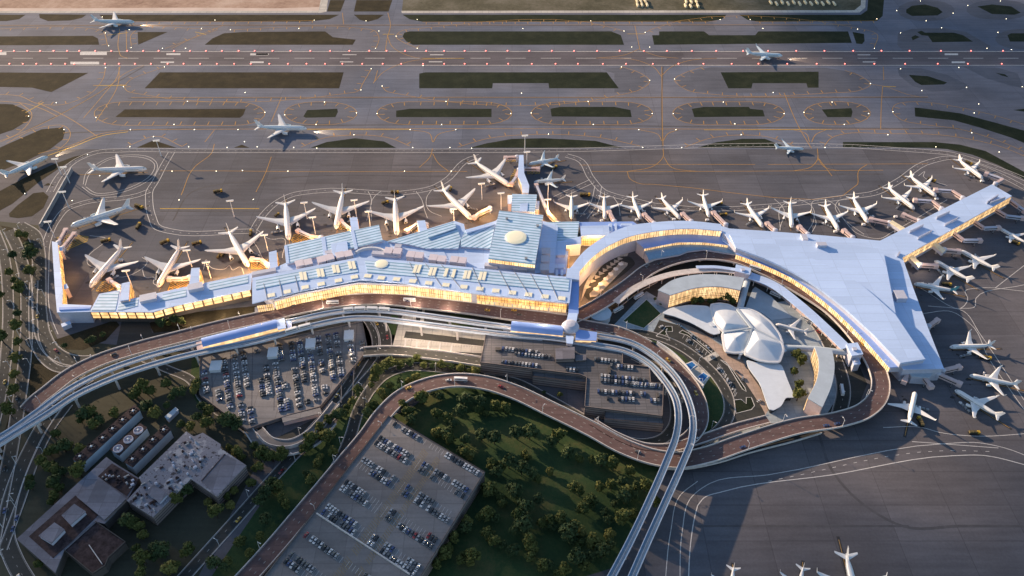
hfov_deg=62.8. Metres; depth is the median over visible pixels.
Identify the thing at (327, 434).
tree
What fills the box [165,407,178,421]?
storage tank shed
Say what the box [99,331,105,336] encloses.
tree
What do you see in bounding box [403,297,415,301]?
bus
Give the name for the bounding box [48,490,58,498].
tree
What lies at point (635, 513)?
tree
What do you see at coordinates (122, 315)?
window
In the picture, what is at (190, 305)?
window
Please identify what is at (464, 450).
tree
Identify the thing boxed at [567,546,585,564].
tree
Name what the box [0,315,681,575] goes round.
monorail guideway
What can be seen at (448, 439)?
tree
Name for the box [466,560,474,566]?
tree
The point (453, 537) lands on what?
tree
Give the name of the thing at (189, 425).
tree
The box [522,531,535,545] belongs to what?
tree
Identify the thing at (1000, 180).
boarding bridge
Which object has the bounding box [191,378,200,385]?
tree
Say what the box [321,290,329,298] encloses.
window
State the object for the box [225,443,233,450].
tree
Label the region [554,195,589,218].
airliner
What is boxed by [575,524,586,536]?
tree
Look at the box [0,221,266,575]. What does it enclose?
yard
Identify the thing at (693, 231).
window
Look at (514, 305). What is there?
window
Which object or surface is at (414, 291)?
window
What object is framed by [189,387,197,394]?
tree
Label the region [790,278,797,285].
window
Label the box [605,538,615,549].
tree
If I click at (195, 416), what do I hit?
tree
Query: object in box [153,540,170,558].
tree
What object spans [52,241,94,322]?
pier
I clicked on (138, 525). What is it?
tree
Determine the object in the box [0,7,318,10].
sand strip
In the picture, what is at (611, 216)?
boarding bridge
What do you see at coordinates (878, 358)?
window
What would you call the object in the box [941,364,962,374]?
boarding bridge
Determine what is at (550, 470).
tree
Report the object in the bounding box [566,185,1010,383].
curved terminal
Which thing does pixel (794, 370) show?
tree
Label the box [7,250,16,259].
tree
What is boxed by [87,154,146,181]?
airliner
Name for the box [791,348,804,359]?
tree
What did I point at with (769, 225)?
boarding bridge
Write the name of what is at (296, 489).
verge lawn
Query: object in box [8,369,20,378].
tree
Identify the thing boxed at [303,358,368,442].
access road
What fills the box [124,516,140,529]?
tree
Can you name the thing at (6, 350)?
highway
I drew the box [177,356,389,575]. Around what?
access road
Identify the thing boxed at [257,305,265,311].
window
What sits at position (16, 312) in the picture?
tree
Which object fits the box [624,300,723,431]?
hotel lawn
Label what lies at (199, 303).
window
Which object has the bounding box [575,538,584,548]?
tree
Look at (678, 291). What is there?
hotel wing
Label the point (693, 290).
window
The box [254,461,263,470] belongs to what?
tree
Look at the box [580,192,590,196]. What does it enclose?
cargo loader
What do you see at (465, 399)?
tree
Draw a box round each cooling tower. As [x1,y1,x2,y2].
[73,405,142,471]
[110,423,149,461]
[124,425,173,474]
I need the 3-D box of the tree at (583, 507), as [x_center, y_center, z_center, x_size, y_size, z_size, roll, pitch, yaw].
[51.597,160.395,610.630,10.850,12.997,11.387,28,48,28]
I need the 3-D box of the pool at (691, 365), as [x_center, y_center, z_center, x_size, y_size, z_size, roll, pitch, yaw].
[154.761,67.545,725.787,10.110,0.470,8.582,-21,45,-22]
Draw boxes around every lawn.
[0,225,255,465]
[191,356,480,575]
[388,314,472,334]
[393,388,658,575]
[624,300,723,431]
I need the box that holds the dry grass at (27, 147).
[0,0,391,217]
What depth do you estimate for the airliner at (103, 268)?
819.03 m
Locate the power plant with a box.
[17,432,248,575]
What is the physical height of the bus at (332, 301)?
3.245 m
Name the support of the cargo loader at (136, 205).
on the ground at (886, 489)
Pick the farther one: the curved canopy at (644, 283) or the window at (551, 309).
the curved canopy at (644, 283)
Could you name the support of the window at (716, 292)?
in the hotel wing at (678, 291)
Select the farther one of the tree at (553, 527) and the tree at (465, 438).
the tree at (465, 438)
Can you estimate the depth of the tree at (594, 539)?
587.23 m
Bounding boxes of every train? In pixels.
[285,322,310,332]
[343,306,389,311]
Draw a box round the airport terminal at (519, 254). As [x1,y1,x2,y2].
[251,155,635,313]
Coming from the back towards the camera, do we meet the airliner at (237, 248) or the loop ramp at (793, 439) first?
the airliner at (237, 248)
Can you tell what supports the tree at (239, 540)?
on the verge lawn at (296, 489)
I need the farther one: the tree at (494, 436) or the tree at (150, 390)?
the tree at (150, 390)
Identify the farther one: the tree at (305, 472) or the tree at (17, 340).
the tree at (17, 340)
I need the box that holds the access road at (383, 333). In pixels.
[371,322,391,357]
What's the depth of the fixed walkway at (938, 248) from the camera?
835.32 m
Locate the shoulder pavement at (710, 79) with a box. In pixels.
[95,0,1023,124]
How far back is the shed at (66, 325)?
758.88 m
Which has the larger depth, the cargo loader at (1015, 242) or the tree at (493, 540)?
the cargo loader at (1015, 242)
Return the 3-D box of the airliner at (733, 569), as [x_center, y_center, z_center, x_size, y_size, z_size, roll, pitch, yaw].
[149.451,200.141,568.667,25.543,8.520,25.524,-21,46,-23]
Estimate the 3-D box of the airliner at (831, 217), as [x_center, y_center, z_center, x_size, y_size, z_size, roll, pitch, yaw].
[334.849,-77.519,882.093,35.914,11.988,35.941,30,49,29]
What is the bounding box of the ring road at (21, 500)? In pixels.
[0,404,72,549]
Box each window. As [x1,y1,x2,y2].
[63,288,66,301]
[91,312,100,317]
[100,313,109,317]
[109,313,118,317]
[118,313,126,317]
[127,313,135,317]
[145,313,153,317]
[154,310,163,317]
[164,308,173,314]
[174,305,183,311]
[184,303,193,309]
[194,301,202,307]
[203,299,212,305]
[213,297,221,303]
[223,295,231,301]
[232,293,241,298]
[242,290,250,296]
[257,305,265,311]
[266,304,273,310]
[275,300,284,309]
[284,297,293,306]
[293,295,302,304]
[302,293,311,301]
[311,292,320,300]
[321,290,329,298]
[330,288,338,296]
[339,287,347,295]
[348,285,356,293]
[357,285,365,292]
[365,285,374,292]
[374,285,383,293]
[383,286,392,293]
[392,286,400,293]
[401,287,409,294]
[410,287,418,295]
[419,288,427,296]
[427,289,435,297]
[436,290,444,298]
[445,291,453,299]
[454,292,462,300]
[463,293,470,301]
[477,295,487,300]
[477,301,493,304]
[488,297,498,301]
[495,302,511,306]
[499,298,509,303]
[510,299,520,304]
[513,304,529,308]
[522,300,531,305]
[531,306,547,310]
[533,301,543,306]
[544,302,554,307]
[550,308,565,312]
[556,304,566,308]
[581,239,588,244]
[590,238,597,244]
[595,251,601,259]
[602,246,608,254]
[609,242,615,250]
[616,239,623,246]
[624,236,632,243]
[633,234,641,240]
[642,232,651,238]
[651,231,660,236]
[661,230,670,235]
[668,295,673,306]
[670,229,680,234]
[673,294,677,305]
[677,292,682,303]
[680,229,690,233]
[681,291,686,302]
[685,290,690,301]
[689,289,695,300]
[690,229,700,234]
[695,288,699,297]
[699,288,704,296]
[700,230,710,235]
[704,287,709,298]
[708,287,714,298]
[710,230,720,235]
[713,287,719,297]
[718,288,724,297]
[734,290,739,301]
[735,255,743,260]
[743,258,751,263]
[759,264,766,270]
[767,267,774,273]
[774,270,782,277]
[782,274,789,280]
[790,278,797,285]
[797,283,803,289]
[803,287,810,294]
[810,292,817,299]
[812,352,816,365]
[816,297,823,305]
[823,302,829,310]
[829,307,836,315]
[835,313,842,321]
[841,319,847,326]
[847,324,853,332]
[853,330,859,339]
[859,336,865,345]
[865,342,871,351]
[870,349,877,357]
[876,356,883,364]
[882,362,889,370]
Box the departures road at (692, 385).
[577,318,708,450]
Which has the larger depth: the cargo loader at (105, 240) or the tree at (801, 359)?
the cargo loader at (105, 240)
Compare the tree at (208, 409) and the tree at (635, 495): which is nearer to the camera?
the tree at (635, 495)
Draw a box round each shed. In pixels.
[61,321,71,330]
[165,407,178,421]
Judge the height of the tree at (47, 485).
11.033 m
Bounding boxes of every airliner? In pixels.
[0,156,47,177]
[71,197,132,227]
[85,239,137,287]
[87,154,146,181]
[90,12,134,27]
[145,239,199,287]
[205,224,263,266]
[254,114,306,137]
[256,197,315,239]
[312,186,368,228]
[367,192,423,235]
[427,181,474,219]
[466,154,509,187]
[529,150,559,166]
[534,170,565,187]
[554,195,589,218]
[587,192,621,218]
[619,191,651,218]
[651,193,682,219]
[688,190,722,217]
[711,563,740,575]
[734,198,768,227]
[746,44,781,60]
[771,200,809,228]
[774,139,802,153]
[776,317,808,339]
[780,563,809,575]
[810,199,847,230]
[817,546,887,575]
[839,192,876,222]
[881,182,914,209]
[888,392,935,425]
[904,170,936,197]
[914,274,959,299]
[934,260,973,282]
[950,329,996,359]
[953,154,982,179]
[955,389,1004,420]
[961,250,999,270]
[969,365,1020,395]
[1001,228,1023,242]
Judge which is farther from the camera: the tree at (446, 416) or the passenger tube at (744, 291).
the passenger tube at (744, 291)
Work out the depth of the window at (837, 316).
755.89 m
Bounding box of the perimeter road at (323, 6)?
[0,0,865,12]
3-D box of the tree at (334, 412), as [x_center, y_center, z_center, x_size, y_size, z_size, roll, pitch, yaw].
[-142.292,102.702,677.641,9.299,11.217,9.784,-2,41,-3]
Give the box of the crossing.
[704,351,718,361]
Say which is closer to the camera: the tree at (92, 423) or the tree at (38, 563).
the tree at (38, 563)
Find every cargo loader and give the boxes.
[100,237,110,243]
[134,203,143,208]
[135,222,141,228]
[159,238,169,244]
[191,240,201,245]
[213,189,222,193]
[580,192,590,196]
[916,416,924,426]
[941,281,951,286]
[968,430,980,434]
[978,355,991,360]
[1011,239,1019,245]
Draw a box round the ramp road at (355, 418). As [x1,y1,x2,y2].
[330,362,485,465]
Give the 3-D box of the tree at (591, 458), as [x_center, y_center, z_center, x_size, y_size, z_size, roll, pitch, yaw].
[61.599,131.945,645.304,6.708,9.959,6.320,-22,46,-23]
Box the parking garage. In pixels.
[480,333,663,432]
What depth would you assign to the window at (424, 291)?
777.60 m
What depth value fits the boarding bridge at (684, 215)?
877.35 m
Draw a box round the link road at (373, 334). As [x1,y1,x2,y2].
[363,321,380,357]
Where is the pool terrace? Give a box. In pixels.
[685,361,709,384]
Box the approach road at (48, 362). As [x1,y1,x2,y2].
[28,281,69,372]
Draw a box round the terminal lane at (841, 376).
[758,274,850,411]
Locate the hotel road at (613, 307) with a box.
[586,277,656,319]
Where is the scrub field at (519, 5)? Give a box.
[402,0,860,10]
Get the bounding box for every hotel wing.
[656,274,743,308]
[803,347,834,415]
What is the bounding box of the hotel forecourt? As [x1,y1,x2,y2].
[614,291,835,445]
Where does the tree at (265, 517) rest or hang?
on the verge lawn at (296, 489)
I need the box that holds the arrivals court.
[581,253,634,300]
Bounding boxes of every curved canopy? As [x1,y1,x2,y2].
[613,268,734,306]
[696,265,734,275]
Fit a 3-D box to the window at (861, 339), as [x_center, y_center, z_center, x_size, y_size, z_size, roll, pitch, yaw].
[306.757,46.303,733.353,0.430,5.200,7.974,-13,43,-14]
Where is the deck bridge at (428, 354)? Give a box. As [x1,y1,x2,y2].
[363,345,480,366]
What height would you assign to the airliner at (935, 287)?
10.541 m
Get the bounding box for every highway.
[0,229,32,541]
[0,231,13,421]
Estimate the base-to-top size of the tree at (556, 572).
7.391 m
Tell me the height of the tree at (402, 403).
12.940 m
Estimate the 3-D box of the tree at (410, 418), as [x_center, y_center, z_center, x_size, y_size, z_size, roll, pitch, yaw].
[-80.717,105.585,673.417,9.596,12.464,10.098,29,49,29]
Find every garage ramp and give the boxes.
[244,422,336,455]
[255,401,339,447]
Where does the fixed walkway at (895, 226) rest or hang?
on the ground at (886, 489)
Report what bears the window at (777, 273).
in the curved terminal at (863, 290)
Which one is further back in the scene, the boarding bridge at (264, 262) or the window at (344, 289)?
the boarding bridge at (264, 262)
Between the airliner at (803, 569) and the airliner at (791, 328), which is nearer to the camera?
the airliner at (803, 569)
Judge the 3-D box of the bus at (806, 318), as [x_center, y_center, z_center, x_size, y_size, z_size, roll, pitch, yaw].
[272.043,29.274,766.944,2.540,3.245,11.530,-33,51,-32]
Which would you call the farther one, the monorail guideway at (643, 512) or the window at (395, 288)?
the window at (395, 288)
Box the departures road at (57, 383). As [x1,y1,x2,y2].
[20,293,567,412]
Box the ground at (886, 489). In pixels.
[0,13,1023,575]
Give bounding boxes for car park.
[654,322,763,417]
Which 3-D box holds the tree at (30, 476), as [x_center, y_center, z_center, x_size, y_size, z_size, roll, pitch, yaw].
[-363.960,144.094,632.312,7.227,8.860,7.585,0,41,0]
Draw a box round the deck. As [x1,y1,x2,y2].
[200,321,366,430]
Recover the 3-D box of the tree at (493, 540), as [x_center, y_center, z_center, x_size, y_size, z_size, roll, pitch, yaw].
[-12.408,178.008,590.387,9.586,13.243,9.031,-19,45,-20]
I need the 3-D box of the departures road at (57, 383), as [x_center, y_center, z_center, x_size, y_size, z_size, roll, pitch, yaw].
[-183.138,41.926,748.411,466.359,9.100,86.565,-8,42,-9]
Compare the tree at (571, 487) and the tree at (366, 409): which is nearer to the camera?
the tree at (571, 487)
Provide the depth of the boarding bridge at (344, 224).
866.84 m
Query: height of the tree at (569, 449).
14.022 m
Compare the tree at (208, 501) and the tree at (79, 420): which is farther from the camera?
the tree at (79, 420)
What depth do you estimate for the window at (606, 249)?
817.71 m
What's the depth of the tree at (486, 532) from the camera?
593.11 m
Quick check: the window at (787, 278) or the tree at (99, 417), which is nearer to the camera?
the tree at (99, 417)
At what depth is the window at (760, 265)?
808.77 m
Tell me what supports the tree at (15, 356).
on the lawn at (41, 375)
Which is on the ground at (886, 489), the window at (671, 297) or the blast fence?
the blast fence
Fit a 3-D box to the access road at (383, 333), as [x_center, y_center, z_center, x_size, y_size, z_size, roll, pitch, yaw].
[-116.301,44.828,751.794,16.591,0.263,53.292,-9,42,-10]
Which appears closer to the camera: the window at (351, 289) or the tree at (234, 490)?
the tree at (234, 490)
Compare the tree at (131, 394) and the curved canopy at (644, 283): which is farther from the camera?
the curved canopy at (644, 283)
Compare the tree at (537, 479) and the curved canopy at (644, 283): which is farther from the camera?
the curved canopy at (644, 283)
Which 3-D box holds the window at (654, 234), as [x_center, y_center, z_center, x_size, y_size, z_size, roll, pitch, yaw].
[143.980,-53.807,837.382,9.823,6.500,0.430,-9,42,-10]
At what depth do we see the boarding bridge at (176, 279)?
802.61 m
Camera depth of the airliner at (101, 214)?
879.37 m
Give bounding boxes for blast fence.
[39,168,72,226]
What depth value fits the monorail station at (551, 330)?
733.46 m
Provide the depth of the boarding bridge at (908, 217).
876.50 m
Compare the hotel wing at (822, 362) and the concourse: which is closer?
the hotel wing at (822, 362)
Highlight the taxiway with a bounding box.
[0,0,1023,170]
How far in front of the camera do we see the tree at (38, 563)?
577.33 m
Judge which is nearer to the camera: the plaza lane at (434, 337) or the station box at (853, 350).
the station box at (853, 350)
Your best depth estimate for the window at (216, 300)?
773.05 m
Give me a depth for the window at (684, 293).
778.07 m
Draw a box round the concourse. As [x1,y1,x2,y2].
[90,268,251,321]
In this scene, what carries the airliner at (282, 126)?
on the taxiway
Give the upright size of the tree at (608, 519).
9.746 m
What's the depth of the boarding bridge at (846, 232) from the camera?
856.07 m
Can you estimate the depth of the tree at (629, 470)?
634.83 m
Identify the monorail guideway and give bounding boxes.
[0,307,696,575]
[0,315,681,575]
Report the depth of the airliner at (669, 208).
892.62 m
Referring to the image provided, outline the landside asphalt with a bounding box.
[116,260,866,438]
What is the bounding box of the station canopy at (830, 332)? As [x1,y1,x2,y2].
[748,273,847,349]
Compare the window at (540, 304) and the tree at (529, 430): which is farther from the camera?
the window at (540, 304)
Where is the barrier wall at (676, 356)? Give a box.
[657,341,703,388]
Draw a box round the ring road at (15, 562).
[0,375,93,575]
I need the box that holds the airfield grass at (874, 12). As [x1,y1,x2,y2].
[303,0,1023,178]
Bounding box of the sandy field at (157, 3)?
[0,0,320,7]
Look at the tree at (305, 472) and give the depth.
633.65 m
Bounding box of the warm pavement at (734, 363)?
[664,318,767,414]
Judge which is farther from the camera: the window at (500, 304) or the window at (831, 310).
the window at (500, 304)
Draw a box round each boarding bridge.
[56,228,69,245]
[60,231,77,253]
[106,277,120,289]
[166,274,189,284]
[249,256,268,268]
[295,228,323,238]
[339,218,350,230]
[404,222,428,233]
[471,206,492,220]
[504,155,518,161]
[509,168,517,186]
[524,166,539,173]
[534,183,560,221]
[607,210,616,221]
[642,212,655,222]
[680,211,693,220]
[710,210,727,227]
[764,221,777,231]
[796,224,810,233]
[841,228,855,237]
[869,217,890,227]
[900,212,921,222]
[900,374,909,385]
[912,198,943,210]
[917,262,938,271]
[922,378,934,389]
[927,317,940,329]
[933,187,965,199]
[935,373,962,387]
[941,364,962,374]
[943,247,961,256]
[952,232,983,246]
[973,221,1001,233]
[983,171,1004,186]
[994,208,1023,222]
[1009,197,1023,213]
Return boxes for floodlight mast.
[121,269,132,287]
[202,261,211,278]
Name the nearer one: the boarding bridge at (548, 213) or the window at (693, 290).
the window at (693, 290)
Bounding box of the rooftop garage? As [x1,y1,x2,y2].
[264,415,484,575]
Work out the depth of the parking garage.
704.21 m
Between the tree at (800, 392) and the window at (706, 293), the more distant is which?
the window at (706, 293)
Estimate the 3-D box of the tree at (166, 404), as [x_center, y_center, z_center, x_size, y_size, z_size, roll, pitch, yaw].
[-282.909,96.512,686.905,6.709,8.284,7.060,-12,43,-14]
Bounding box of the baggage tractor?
[959,401,969,412]
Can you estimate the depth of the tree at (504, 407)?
678.11 m
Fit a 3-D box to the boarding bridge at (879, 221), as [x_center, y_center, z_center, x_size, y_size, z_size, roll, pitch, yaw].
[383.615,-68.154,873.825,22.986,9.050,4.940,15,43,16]
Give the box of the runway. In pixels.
[0,52,1023,65]
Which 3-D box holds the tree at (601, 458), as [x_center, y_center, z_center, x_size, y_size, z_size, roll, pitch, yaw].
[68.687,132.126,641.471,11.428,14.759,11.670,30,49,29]
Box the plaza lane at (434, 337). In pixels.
[404,309,483,345]
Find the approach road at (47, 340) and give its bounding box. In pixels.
[14,222,92,365]
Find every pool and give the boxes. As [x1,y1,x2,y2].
[686,361,696,369]
[697,372,708,382]
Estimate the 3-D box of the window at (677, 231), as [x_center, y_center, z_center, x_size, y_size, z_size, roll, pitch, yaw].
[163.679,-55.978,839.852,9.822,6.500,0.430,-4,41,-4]
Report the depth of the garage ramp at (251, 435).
660.44 m
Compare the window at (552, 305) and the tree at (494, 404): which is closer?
the tree at (494, 404)
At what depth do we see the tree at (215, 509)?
603.75 m
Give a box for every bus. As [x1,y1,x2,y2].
[326,300,338,303]
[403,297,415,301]
[454,376,467,380]
[613,305,623,312]
[634,292,643,299]
[749,264,761,270]
[770,290,781,297]
[803,316,812,323]
[839,384,844,395]
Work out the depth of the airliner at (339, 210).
889.65 m
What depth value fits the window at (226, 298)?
775.32 m
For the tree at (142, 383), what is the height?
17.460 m
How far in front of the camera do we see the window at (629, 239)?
830.18 m
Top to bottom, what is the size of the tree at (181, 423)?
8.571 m
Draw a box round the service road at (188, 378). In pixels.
[141,358,257,432]
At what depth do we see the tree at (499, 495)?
618.95 m
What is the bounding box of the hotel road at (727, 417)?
[626,328,734,446]
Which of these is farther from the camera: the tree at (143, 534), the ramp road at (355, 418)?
the ramp road at (355, 418)
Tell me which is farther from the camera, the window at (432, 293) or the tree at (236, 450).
the window at (432, 293)
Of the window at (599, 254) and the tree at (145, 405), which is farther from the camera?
the window at (599, 254)
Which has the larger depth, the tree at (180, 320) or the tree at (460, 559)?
the tree at (180, 320)
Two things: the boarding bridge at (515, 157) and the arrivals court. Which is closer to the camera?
the arrivals court
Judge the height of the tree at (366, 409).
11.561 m
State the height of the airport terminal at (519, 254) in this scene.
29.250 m
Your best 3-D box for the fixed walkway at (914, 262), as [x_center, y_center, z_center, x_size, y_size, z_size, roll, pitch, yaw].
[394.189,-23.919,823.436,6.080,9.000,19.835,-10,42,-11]
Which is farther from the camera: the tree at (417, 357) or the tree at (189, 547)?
the tree at (417, 357)
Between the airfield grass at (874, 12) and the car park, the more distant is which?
the airfield grass at (874, 12)
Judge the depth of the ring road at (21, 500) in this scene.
635.83 m
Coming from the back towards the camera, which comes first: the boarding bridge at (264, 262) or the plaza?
the boarding bridge at (264, 262)
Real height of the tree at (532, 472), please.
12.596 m
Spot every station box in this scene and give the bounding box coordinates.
[734,264,750,281]
[843,342,862,366]
[850,358,860,371]
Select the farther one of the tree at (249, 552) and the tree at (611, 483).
the tree at (611, 483)
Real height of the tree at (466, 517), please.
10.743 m
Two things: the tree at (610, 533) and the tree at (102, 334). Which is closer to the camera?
the tree at (610, 533)
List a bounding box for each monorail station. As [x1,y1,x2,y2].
[196,318,291,349]
[503,321,596,346]
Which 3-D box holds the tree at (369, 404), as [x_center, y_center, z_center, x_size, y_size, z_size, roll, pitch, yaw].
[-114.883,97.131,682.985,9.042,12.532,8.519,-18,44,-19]
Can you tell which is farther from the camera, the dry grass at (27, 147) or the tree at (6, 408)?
the dry grass at (27, 147)
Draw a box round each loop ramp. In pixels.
[591,415,770,451]
[659,431,821,469]
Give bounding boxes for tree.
[0,329,7,342]
[0,400,15,416]
[4,267,13,275]
[5,383,19,395]
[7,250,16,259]
[7,351,22,362]
[8,318,22,331]
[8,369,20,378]
[10,276,18,282]
[10,279,24,294]
[12,309,21,316]
[12,336,22,345]
[14,229,22,237]
[20,243,38,260]
[22,231,28,237]
[22,241,33,247]
[22,264,36,274]
[24,474,34,482]
[24,479,35,490]
[32,559,43,567]
[34,454,46,465]
[40,460,55,471]
[42,446,51,455]
[45,479,54,487]
[46,473,60,485]
[46,497,56,504]
[47,443,58,453]
[47,462,62,474]
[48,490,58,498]
[49,429,60,437]
[52,482,64,492]
[54,438,70,451]
[58,467,67,475]
[67,460,85,477]
[72,442,85,454]
[74,404,93,419]
[75,417,84,423]
[86,335,96,342]
[86,405,97,415]
[86,418,99,429]
[94,413,104,424]
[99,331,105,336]
[108,406,118,417]
[118,512,133,525]
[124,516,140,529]
[126,390,140,399]
[129,384,141,393]
[130,543,140,551]
[131,548,150,565]
[132,521,145,530]
[134,378,149,393]
[134,565,146,575]
[136,529,149,539]
[138,400,153,411]
[144,385,156,394]
[146,405,162,418]
[147,540,165,555]
[148,553,158,561]
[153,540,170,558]
[155,317,166,327]
[159,560,177,575]
[160,377,171,387]
[163,401,170,408]
[167,394,174,400]
[168,314,177,323]
[169,386,180,397]
[169,491,182,503]
[173,560,181,566]
[176,419,185,427]
[177,316,185,325]
[177,385,187,396]
[179,548,187,557]
[180,483,192,495]
[183,541,194,554]
[185,421,195,431]
[189,382,200,390]
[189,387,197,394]
[190,412,201,421]
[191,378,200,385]
[196,401,207,409]
[200,416,214,429]
[202,404,213,415]
[203,497,212,505]
[205,555,221,568]
[207,504,223,517]
[216,411,235,427]
[218,560,228,570]
[222,556,232,565]
[223,491,229,499]
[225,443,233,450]
[225,500,234,509]
[228,416,242,431]
[229,486,238,494]
[230,445,242,455]
[232,535,246,547]
[237,453,246,460]
[244,547,253,557]
[245,478,256,487]
[249,441,259,450]
[250,464,257,472]
[251,493,267,506]
[252,444,269,461]
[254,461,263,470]
[255,531,264,539]
[258,484,273,496]
[258,512,271,524]
[264,450,275,461]
[264,476,276,487]
[271,479,283,494]
[273,449,286,461]
[276,445,288,456]
[276,492,285,502]
[280,497,289,509]
[298,444,308,453]
[302,431,320,446]
[302,470,308,477]
[305,473,315,484]
[313,458,321,468]
[314,422,324,431]
[316,453,324,458]
[318,428,336,442]
[323,414,331,423]
[327,445,338,455]
[331,409,340,419]
[335,407,346,418]
[342,403,350,409]
[347,396,355,403]
[351,384,363,396]
[361,406,372,416]
[364,401,375,410]
[368,373,379,381]
[368,381,374,387]
[370,362,384,374]
[371,400,378,410]
[376,388,385,395]
[378,360,388,370]
[379,393,387,400]
[384,356,396,366]
[386,381,394,387]
[396,360,404,369]
[396,377,403,384]
[398,399,407,409]
[401,406,414,415]
[404,412,416,424]
[405,357,413,365]
[405,377,411,383]
[411,372,421,380]
[413,354,421,361]
[414,390,428,403]
[419,361,427,368]
[430,408,442,418]
[430,427,441,437]
[432,557,441,569]
[435,392,444,400]
[436,359,446,368]
[438,545,452,560]
[440,426,452,438]
[441,411,453,422]
[441,431,456,444]
[444,542,453,550]
[447,363,454,369]
[447,419,458,427]
[448,530,458,543]
[453,403,467,415]
[456,363,465,372]
[456,391,473,405]
[456,444,463,452]
[456,554,465,564]
[459,433,470,443]
[459,445,469,456]
[459,521,471,533]
[461,514,472,523]
[464,547,481,563]
[466,448,475,460]
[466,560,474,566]
[471,366,479,373]
[472,394,486,405]
[472,404,484,413]
[475,428,487,440]
[475,512,484,520]
[478,505,495,521]
[479,525,495,541]
[480,481,498,497]
[486,457,498,468]
[487,430,500,443]
[488,534,501,546]
[489,399,499,410]
[489,465,503,477]
[490,513,500,522]
[495,492,506,500]
[496,498,507,507]
[498,401,510,413]
[498,461,506,469]
[501,452,515,467]
[505,481,512,490]
[507,543,519,554]
[508,481,523,498]
[508,525,520,535]
[509,423,523,439]
[511,506,526,518]
[513,511,533,533]
[514,460,529,474]
[517,497,534,512]
[520,449,528,456]
[522,423,536,439]
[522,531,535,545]
[524,453,532,460]
[524,540,538,552]
[524,550,536,561]
[526,466,538,479]
[532,474,542,483]
[532,492,542,503]
[536,517,546,528]
[536,558,548,572]
[543,514,555,528]
[546,434,557,447]
[546,467,553,475]
[547,522,557,530]
[551,428,567,442]
[553,569,561,575]
[554,510,566,523]
[558,521,578,541]
[558,561,571,575]
[561,443,576,458]
[567,480,577,491]
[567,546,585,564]
[568,538,577,544]
[569,519,579,526]
[574,483,584,495]
[575,500,590,514]
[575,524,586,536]
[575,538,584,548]
[578,559,589,570]
[582,492,598,508]
[585,531,602,549]
[585,549,595,561]
[587,454,594,463]
[594,453,608,466]
[594,542,609,557]
[595,481,605,491]
[599,506,610,515]
[602,514,613,523]
[603,455,619,469]
[603,528,615,539]
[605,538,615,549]
[606,478,618,490]
[610,500,619,507]
[614,508,631,525]
[615,486,631,504]
[617,476,627,485]
[619,484,634,498]
[624,465,635,474]
[629,507,638,518]
[630,490,639,499]
[633,479,640,490]
[640,477,650,491]
[653,496,661,507]
[690,297,697,304]
[697,296,704,303]
[722,292,731,301]
[728,297,736,303]
[790,367,798,374]
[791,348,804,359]
[792,387,807,400]
[794,379,803,386]
[796,354,807,365]
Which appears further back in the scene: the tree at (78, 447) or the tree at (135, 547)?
the tree at (78, 447)
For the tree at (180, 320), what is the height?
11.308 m
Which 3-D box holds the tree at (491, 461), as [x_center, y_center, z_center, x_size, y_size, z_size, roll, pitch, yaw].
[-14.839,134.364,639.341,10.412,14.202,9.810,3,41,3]
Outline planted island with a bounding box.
[659,326,753,412]
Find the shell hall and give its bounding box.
[663,303,793,412]
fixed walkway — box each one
[889,220,903,231]
[908,256,920,269]
[931,242,945,255]
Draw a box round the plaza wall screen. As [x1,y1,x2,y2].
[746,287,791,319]
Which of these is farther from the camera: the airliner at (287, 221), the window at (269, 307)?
the airliner at (287, 221)
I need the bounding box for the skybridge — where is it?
[562,281,578,338]
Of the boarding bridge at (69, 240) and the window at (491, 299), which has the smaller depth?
the window at (491, 299)
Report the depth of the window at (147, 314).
757.36 m
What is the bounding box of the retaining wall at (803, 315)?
[751,280,839,348]
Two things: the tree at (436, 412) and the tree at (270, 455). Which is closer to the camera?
the tree at (270, 455)
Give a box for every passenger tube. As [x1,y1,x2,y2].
[737,272,752,308]
[784,345,846,357]
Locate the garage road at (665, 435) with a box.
[484,353,681,442]
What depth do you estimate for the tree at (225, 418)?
663.50 m
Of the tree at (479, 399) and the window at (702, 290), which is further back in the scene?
the window at (702, 290)
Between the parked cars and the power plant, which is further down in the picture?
the power plant
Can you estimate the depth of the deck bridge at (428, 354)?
728.19 m
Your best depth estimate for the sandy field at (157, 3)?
1308.29 m
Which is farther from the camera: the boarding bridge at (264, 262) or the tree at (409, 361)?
the boarding bridge at (264, 262)
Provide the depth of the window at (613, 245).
822.31 m
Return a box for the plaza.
[393,308,484,352]
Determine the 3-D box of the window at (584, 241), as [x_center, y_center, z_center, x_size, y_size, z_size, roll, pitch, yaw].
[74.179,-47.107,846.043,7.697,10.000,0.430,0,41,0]
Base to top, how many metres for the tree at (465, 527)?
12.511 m
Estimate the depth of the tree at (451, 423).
668.90 m
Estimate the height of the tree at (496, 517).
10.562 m
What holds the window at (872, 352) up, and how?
in the curved terminal at (863, 290)
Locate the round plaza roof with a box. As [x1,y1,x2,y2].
[589,308,610,323]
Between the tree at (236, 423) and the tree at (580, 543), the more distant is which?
the tree at (236, 423)
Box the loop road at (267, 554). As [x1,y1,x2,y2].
[235,251,890,575]
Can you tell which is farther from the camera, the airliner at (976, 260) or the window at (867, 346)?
the airliner at (976, 260)

